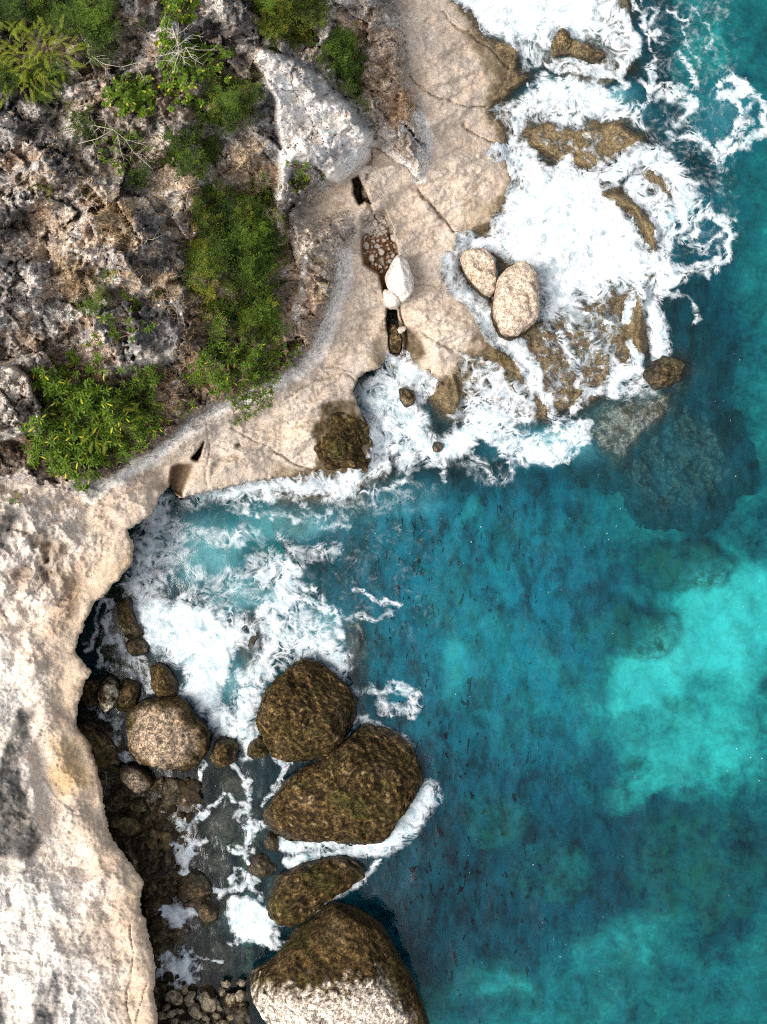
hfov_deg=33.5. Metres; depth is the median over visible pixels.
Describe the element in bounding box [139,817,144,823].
stone
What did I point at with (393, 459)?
boulder
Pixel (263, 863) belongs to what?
boulder
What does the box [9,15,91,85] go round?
fern bush
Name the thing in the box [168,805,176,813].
stone
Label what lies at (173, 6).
rosette shrub
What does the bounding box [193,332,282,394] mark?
fine leaved bush
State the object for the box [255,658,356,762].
boulder
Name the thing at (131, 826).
stone
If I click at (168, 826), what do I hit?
boulder
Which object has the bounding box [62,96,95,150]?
fine leaved bush
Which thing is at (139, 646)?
boulder
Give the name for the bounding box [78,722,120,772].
boulder
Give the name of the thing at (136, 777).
boulder
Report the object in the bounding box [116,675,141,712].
boulder
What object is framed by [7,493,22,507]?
fine leaved bush
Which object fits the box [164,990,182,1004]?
stone
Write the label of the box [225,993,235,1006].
stone
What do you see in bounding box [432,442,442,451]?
boulder
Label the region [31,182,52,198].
fine leaved bush
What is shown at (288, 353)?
rosette shrub
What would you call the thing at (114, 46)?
fine leaved bush
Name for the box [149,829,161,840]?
stone
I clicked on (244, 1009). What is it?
stone
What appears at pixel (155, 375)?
fine leaved bush
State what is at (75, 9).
fine leaved bush
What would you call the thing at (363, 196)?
boulder
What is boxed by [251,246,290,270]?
fine leaved bush
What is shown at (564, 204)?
foam
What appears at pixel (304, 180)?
rosette shrub
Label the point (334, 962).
boulder
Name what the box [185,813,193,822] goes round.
stone
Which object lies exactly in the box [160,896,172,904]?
stone
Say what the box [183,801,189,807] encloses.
stone
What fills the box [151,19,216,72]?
bare shrub
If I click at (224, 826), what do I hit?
boulder
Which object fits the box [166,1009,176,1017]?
stone
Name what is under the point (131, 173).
fine leaved bush
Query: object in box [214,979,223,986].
stone
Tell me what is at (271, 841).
boulder
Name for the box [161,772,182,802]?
boulder
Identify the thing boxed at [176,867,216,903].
boulder
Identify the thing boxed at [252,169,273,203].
fine leaved bush
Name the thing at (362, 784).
boulder
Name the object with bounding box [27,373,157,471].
fine leaved bush
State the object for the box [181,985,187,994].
stone
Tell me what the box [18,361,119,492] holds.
rosette shrub
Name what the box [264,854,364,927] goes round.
boulder
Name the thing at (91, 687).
boulder
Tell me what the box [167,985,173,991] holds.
stone
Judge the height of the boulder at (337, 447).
2.817 m
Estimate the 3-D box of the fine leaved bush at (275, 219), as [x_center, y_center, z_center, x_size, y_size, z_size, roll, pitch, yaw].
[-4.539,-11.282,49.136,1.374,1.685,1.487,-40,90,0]
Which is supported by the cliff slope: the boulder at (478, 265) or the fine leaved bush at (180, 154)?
the fine leaved bush at (180, 154)
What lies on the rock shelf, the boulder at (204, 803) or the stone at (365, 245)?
the boulder at (204, 803)
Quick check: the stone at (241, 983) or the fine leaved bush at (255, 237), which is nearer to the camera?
the fine leaved bush at (255, 237)
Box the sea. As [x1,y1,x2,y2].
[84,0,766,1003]
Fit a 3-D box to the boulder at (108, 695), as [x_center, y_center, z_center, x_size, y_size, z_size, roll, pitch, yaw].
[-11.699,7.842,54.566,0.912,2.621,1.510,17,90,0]
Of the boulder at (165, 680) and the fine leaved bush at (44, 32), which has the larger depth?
the boulder at (165, 680)
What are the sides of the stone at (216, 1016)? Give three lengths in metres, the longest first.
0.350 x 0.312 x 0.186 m
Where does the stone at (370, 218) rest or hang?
on the rock platform
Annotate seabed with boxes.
[131,0,766,1023]
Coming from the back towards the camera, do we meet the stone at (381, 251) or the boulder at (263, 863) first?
the boulder at (263, 863)
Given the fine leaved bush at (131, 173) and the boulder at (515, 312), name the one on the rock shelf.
the boulder at (515, 312)
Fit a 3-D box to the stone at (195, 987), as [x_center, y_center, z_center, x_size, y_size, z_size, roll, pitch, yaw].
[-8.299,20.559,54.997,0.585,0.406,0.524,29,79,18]
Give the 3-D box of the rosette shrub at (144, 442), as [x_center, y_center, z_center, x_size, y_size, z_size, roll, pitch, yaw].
[-9.268,-3.453,48.063,2.083,4.210,4.298,22,90,0]
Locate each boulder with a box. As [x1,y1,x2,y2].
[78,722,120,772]
[81,677,102,706]
[97,674,120,712]
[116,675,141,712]
[117,594,145,638]
[118,762,153,794]
[125,637,153,656]
[126,694,211,772]
[129,796,147,813]
[148,818,181,840]
[150,661,180,696]
[159,851,176,872]
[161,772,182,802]
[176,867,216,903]
[193,796,213,823]
[198,899,219,926]
[202,799,243,845]
[203,850,236,877]
[206,933,240,973]
[209,733,239,767]
[218,767,256,796]
[240,621,262,655]
[241,796,267,823]
[247,735,268,759]
[248,850,277,878]
[250,901,429,1023]
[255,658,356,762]
[262,722,424,845]
[264,831,278,851]
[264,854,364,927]
[314,412,372,472]
[342,627,369,662]
[359,186,368,201]
[377,450,398,481]
[383,289,400,309]
[385,255,413,303]
[387,324,401,353]
[399,387,415,407]
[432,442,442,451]
[460,248,496,298]
[490,260,539,340]
[555,28,571,57]
[579,44,605,63]
[639,355,684,390]
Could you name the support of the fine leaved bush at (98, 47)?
on the cliff slope
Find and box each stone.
[110,820,122,827]
[117,836,126,842]
[118,817,141,835]
[123,796,129,802]
[130,836,138,847]
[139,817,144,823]
[139,859,148,867]
[143,805,150,816]
[144,850,150,856]
[146,838,157,848]
[147,896,152,901]
[148,916,163,931]
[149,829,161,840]
[152,902,161,911]
[153,850,159,858]
[154,819,167,830]
[154,942,161,949]
[155,799,161,805]
[156,960,161,967]
[156,982,162,987]
[157,832,172,849]
[158,1011,166,1019]
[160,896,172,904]
[162,1003,170,1011]
[163,972,173,980]
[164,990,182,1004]
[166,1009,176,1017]
[167,891,176,898]
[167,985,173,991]
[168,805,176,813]
[170,1018,179,1023]
[171,857,175,865]
[171,993,184,1008]
[172,829,178,837]
[175,1008,183,1014]
[178,838,183,844]
[179,779,185,786]
[181,778,202,803]
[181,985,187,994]
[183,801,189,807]
[183,991,195,1006]
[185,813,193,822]
[187,982,198,992]
[188,1003,201,1019]
[199,982,215,997]
[199,991,216,1012]
[202,1014,209,1021]
[213,1012,219,1019]
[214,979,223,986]
[216,1020,228,1023]
[219,987,225,995]
[221,980,230,988]
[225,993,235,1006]
[226,1014,233,1020]
[235,972,246,982]
[235,990,244,1001]
[236,979,245,986]
[240,1006,248,1011]
[246,989,252,1002]
[363,165,372,173]
[363,242,368,249]
[367,214,373,221]
[368,254,374,261]
[372,219,377,226]
[378,248,384,254]
[397,326,405,333]
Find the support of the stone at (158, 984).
on the rock shelf
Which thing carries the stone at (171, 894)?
on the rock shelf
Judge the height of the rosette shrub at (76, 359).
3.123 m
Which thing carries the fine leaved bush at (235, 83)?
on the cliff slope
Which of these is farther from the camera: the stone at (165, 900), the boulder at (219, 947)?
the boulder at (219, 947)
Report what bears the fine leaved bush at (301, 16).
on the cliff slope
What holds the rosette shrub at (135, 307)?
on the cliff slope
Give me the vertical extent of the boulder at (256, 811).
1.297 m
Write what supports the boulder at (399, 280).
on the rock platform
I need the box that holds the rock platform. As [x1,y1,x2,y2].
[0,0,514,502]
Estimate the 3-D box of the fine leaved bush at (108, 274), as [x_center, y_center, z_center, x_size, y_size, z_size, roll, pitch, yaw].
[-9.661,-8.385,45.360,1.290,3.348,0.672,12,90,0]
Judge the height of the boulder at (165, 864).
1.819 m
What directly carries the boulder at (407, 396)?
on the rock shelf
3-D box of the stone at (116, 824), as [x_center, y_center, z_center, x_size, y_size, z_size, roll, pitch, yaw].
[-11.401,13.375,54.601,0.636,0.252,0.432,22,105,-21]
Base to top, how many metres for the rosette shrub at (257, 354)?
4.547 m
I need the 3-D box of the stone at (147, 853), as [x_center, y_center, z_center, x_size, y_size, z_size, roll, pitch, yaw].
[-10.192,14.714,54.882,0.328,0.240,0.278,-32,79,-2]
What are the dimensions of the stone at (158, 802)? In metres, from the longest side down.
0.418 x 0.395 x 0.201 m
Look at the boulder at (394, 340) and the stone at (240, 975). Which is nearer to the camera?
the boulder at (394, 340)
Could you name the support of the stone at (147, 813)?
on the rock shelf
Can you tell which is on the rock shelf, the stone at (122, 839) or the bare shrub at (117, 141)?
the stone at (122, 839)
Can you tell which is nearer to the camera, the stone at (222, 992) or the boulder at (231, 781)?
the stone at (222, 992)
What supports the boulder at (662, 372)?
on the rock shelf
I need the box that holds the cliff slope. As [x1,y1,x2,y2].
[0,0,430,499]
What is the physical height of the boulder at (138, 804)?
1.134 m
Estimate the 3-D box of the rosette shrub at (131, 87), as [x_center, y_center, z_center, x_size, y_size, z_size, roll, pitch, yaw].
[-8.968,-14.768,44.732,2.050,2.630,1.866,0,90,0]
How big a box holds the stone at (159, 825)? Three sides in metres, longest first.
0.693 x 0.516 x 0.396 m
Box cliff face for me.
[0,488,194,1023]
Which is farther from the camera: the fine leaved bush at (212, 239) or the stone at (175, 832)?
the stone at (175, 832)
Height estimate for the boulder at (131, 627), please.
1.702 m
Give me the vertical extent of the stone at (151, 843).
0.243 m
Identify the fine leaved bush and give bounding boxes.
[0,0,124,51]
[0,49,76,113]
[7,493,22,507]
[27,19,58,46]
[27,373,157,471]
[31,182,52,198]
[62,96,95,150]
[64,269,113,320]
[74,182,90,198]
[78,31,117,72]
[93,265,119,282]
[99,42,121,69]
[113,44,135,69]
[120,158,152,190]
[122,15,156,38]
[136,352,167,396]
[148,287,163,296]
[154,121,228,181]
[178,248,215,294]
[182,222,235,287]
[184,271,218,310]
[187,174,282,241]
[192,64,269,137]
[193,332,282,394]
[196,292,234,348]
[206,268,293,347]
[208,210,289,288]
[248,0,338,54]
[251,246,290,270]
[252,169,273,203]
[253,206,288,235]
[307,19,371,117]
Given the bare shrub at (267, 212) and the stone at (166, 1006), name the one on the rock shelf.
the stone at (166, 1006)
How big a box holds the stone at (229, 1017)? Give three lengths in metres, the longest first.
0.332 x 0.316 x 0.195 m
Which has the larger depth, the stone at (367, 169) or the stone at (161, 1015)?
the stone at (161, 1015)
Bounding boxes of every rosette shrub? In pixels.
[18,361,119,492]
[34,348,125,380]
[82,289,156,348]
[88,120,154,174]
[101,71,158,117]
[107,365,172,467]
[154,25,234,111]
[159,0,200,28]
[176,398,198,418]
[182,338,281,408]
[232,388,273,425]
[260,342,301,369]
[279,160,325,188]
[288,162,310,193]
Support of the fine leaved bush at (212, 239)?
on the cliff slope
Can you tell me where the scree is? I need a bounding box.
[0,0,420,482]
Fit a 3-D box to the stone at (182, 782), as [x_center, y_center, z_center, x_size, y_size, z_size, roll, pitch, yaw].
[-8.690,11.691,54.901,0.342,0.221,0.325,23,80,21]
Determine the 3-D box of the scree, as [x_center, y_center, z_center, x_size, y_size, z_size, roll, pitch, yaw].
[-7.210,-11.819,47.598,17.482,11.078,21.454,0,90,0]
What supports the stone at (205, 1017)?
on the rock shelf
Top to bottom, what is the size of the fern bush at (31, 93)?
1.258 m
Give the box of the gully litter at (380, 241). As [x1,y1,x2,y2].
[362,233,395,289]
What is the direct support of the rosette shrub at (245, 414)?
on the cliff slope
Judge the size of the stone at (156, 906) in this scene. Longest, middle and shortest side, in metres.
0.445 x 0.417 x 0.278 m
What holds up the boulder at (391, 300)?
on the rock platform
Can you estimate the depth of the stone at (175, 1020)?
54.54 m
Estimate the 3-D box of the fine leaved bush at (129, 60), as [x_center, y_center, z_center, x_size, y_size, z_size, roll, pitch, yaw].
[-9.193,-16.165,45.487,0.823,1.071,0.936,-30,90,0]
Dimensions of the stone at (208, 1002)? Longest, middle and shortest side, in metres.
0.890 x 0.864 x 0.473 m
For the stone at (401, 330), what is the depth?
53.46 m
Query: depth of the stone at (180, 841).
54.93 m
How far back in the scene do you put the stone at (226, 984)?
54.53 m
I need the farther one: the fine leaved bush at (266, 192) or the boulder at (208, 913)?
the boulder at (208, 913)
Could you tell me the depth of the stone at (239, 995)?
54.52 m
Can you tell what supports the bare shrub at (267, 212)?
on the cliff slope
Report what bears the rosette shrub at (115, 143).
on the cliff slope
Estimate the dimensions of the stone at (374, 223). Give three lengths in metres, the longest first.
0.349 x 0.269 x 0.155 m
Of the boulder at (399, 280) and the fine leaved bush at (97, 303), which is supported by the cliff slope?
the fine leaved bush at (97, 303)
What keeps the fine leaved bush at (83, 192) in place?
on the cliff slope
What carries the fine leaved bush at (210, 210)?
on the cliff slope
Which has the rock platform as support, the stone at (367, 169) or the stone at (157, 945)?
the stone at (367, 169)
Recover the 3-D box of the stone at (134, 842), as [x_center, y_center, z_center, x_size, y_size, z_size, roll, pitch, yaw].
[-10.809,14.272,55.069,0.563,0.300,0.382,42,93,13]
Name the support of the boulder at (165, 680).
on the rock shelf
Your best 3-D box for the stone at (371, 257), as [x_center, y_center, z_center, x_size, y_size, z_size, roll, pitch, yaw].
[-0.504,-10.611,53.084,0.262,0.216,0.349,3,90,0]
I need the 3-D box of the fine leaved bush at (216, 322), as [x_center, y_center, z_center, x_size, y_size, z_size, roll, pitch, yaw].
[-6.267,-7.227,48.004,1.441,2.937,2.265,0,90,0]
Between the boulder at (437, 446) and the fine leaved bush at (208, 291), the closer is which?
the fine leaved bush at (208, 291)
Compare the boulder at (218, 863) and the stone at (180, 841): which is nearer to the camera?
the stone at (180, 841)
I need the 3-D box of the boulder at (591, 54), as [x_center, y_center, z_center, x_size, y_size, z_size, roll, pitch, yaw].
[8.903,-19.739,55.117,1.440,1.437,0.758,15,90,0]
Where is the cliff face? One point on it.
(75, 946)
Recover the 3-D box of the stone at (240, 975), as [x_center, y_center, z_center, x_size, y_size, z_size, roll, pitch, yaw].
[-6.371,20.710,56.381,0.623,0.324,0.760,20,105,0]
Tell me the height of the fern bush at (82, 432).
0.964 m
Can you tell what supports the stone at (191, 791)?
on the rock shelf
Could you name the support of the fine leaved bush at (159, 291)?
on the cliff slope
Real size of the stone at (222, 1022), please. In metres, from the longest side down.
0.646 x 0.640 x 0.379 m
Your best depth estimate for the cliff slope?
46.51 m
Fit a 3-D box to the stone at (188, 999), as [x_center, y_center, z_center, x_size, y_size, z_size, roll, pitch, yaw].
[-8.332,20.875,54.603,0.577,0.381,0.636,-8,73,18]
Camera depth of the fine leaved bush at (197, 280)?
46.21 m
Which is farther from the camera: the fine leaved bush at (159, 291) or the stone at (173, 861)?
the stone at (173, 861)
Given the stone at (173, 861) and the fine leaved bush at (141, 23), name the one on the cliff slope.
the fine leaved bush at (141, 23)
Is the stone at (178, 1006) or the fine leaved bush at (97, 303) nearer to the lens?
the fine leaved bush at (97, 303)
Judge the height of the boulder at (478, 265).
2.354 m
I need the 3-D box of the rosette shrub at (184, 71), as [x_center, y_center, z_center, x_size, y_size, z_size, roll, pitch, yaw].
[-6.740,-15.729,45.269,2.637,3.624,3.442,0,90,0]
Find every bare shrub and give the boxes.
[69,55,170,83]
[78,111,153,166]
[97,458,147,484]
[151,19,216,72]
[262,205,278,224]
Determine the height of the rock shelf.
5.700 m
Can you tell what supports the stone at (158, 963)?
on the rock shelf
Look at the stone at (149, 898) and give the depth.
54.95 m
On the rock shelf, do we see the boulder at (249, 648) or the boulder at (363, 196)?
the boulder at (249, 648)
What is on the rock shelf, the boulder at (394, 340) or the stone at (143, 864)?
the stone at (143, 864)
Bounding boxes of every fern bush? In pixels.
[0,18,62,89]
[0,43,49,107]
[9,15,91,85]
[65,393,143,454]
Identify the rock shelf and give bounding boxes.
[75,0,759,1023]
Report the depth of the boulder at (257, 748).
54.50 m
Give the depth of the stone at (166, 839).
54.60 m
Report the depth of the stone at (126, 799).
54.84 m
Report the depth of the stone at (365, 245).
53.03 m
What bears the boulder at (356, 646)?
on the rock shelf
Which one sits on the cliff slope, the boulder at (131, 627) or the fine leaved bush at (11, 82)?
the fine leaved bush at (11, 82)
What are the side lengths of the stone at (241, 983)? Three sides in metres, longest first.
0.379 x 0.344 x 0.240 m
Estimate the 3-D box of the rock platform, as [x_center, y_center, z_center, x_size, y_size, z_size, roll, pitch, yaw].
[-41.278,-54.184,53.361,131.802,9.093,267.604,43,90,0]
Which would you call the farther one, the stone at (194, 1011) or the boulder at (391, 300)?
the stone at (194, 1011)
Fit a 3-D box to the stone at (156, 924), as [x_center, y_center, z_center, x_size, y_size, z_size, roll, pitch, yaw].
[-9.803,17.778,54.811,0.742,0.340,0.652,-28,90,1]
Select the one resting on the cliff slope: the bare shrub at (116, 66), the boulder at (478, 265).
the bare shrub at (116, 66)
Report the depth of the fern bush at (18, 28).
43.83 m
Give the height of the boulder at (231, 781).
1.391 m
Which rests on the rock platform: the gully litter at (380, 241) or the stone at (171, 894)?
the gully litter at (380, 241)
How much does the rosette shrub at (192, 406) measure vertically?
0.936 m
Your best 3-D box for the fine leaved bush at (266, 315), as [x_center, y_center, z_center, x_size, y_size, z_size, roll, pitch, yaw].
[-5.047,-7.773,48.467,3.209,3.686,3.006,0,90,0]
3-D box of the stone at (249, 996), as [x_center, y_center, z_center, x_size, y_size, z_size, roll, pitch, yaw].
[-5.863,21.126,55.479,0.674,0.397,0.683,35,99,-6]
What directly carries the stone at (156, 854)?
on the rock shelf
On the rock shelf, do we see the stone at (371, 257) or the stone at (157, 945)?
the stone at (157, 945)
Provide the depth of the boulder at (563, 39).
54.44 m
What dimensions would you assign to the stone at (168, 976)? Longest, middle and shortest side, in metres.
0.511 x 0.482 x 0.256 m
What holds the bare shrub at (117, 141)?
on the cliff slope
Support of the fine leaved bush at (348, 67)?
on the cliff slope

